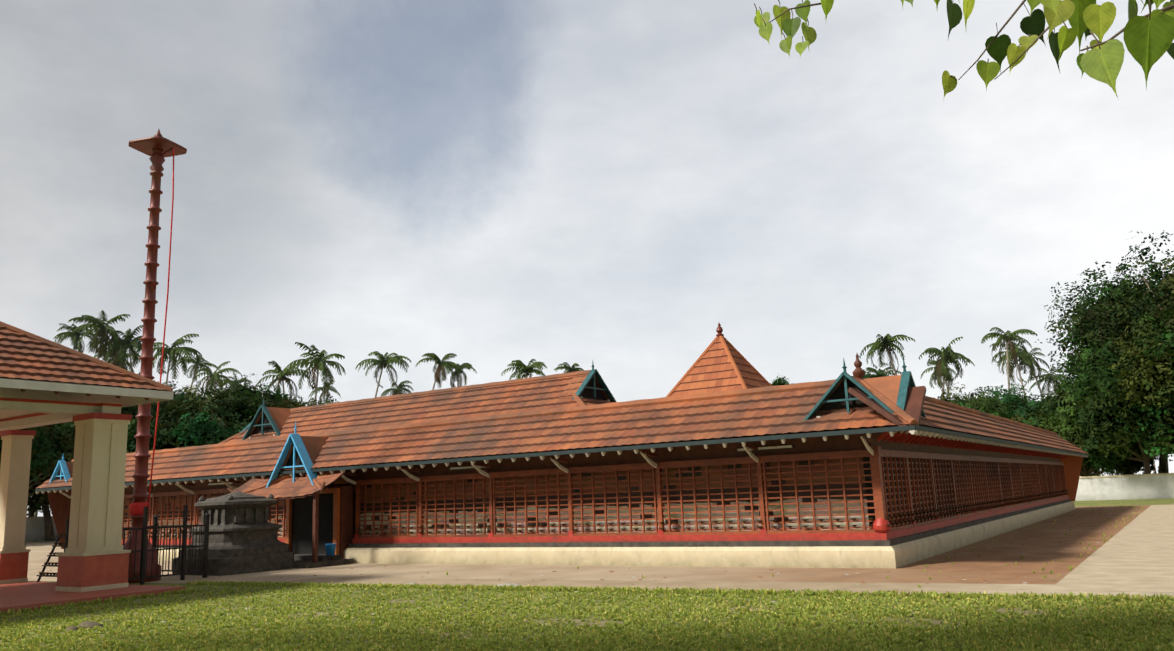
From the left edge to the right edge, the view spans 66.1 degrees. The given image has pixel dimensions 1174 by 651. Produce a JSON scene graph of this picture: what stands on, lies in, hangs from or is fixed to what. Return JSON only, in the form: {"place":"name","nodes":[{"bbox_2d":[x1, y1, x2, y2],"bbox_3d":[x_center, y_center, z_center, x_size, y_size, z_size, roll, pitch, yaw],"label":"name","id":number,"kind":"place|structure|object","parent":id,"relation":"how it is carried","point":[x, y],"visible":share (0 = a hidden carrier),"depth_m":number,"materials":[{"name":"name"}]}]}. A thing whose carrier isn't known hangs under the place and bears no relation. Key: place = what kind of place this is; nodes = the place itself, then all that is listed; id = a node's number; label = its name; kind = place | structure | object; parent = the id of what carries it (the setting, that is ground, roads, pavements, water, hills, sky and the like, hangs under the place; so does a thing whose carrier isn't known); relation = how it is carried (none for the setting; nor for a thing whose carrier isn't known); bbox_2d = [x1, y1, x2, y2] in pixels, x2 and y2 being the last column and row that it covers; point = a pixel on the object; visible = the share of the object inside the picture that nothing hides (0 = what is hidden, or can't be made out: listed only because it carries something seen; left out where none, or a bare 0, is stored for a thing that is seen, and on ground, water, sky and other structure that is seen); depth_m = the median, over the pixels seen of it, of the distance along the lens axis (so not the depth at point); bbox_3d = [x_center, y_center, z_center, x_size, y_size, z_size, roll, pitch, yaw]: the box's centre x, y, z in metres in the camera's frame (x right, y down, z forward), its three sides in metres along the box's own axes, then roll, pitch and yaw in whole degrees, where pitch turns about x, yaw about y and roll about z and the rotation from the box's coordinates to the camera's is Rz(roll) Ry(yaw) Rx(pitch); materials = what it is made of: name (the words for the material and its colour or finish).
{"place":"outdoors","nodes":[
{"label":"outdoors","id":0,"kind":"place"},
{"bbox_2d":[325,544,335,555],"bbox_3d":[-7.091,6.202,24.974,0.312,0.310,0.320,-9,-13,32],"label":"blue bucket","id":1,"kind":"object","parent":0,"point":[330,549],"visible":1,"depth_m":24.86,"materials":[{"name":"plastic"}]},
{"bbox_2d":[35,386,1088,568],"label":"temple gallery walls","id":2,"kind":"structure","parent":0,"point":[895,496],"depth_m":21.57,"materials":[{"name":"brown wood"}]},
{"bbox_2d":[37,354,1086,561],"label":"temple roofs","id":3,"kind":"structure","parent":2,"relation":"on","point":[578,409],"depth_m":24.63,"materials":[{"name":"orange tile"}]},
{"bbox_2d":[0,498,1173,650],"bbox_3d":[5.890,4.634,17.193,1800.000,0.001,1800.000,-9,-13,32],"label":"ground grass","id":4,"kind":"structure","parent":0,"point":[1165,501],"depth_m":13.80,"materials":[{"name":"green plant"}]},
{"bbox_2d":[0,321,184,612],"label":"entrance pavilion","id":5,"kind":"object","parent":4,"relation":"on","point":[43,381],"visible":1,"depth_m":18.65,"materials":[{"name":"paint"}]},
{"bbox_2d":[37,505,209,584],"bbox_3d":[-11.115,5.274,21.715,2.785,1.758,2.683,-9,-13,32],"label":"metal railing","id":6,"kind":"object","parent":4,"relation":"on","point":[155,544],"visible":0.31,"depth_m":21.50,"materials":[{"name":"metal"}]},
{"bbox_2d":[0,230,1173,540],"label":"broadleaf tree","id":7,"kind":"object","parent":4,"relation":"on","point":[1094,406],"depth_m":59.58,"materials":[{"name":"green plant"}]},
{"bbox_2d":[34,310,1155,516],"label":"palm","id":8,"kind":"object","parent":4,"relation":"on","point":[116,351],"depth_m":97.08,"materials":[{"name":"green plant"}]},
{"bbox_2d":[25,473,1173,541],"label":"compound wall","id":9,"kind":"structure","parent":4,"relation":"on","point":[1137,486],"depth_m":58.11,"materials":[{"name":"beige paint"}]},
{"bbox_2d":[290,600,1063,639],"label":"lawn bare earth patches","id":10,"kind":"object","parent":4,"relation":"on","point":[603,621],"visible":0.19,"depth_m":11.34,"materials":[{"name":"brown soil"}]},
{"bbox_2d":[0,0,1173,516],"label":"sky","id":11,"kind":"structure","parent":0,"point":[490,184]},
{"bbox_2d":[24,504,1173,598],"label":"paved walkway","id":12,"kind":"structure","parent":0,"point":[971,567],"depth_m":19.69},
{"bbox_2d":[123,129,186,583],"bbox_3d":[-11.002,0.465,22.638,1.152,11.519,1.119,-5,-11,16],"label":"flag mast","id":13,"kind":"object","parent":12,"relation":"on","point":[158,147],"visible":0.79,"depth_m":22.54,"materials":[{"name":"red metal"}]},
{"bbox_2d":[172,492,293,575],"bbox_3d":[-9.344,5.465,23.991,2.320,2.070,2.320,-9,-13,32],"label":"stone altar","id":14,"kind":"object","parent":12,"relation":"on","point":[243,534],"visible":1,"depth_m":23.34,"materials":[{"name":"stone"}]},
{"bbox_2d":[34,508,1146,645],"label":"scattered rocks","id":15,"kind":"object","parent":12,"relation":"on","point":[87,624],"visible":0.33,"depth_m":14.78,"materials":[{"name":"stone"}]},
{"bbox_2d":[666,323,771,396],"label":"pyramidal roof","id":16,"kind":"structure","parent":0,"point":[721,363],"depth_m":30.24,"materials":[{"name":"tile"}]},
{"bbox_2d":[271,505,1173,597],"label":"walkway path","id":17,"kind":"structure","parent":0,"point":[1135,556],"depth_m":15.71,"materials":[{"name":"beige concrete"}]},
{"bbox_2d":[754,0,1173,100],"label":"tree leaves","id":18,"kind":"object","parent":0,"point":[1148,43],"depth_m":2.54,"materials":[{"name":"green plant"}]}
]}

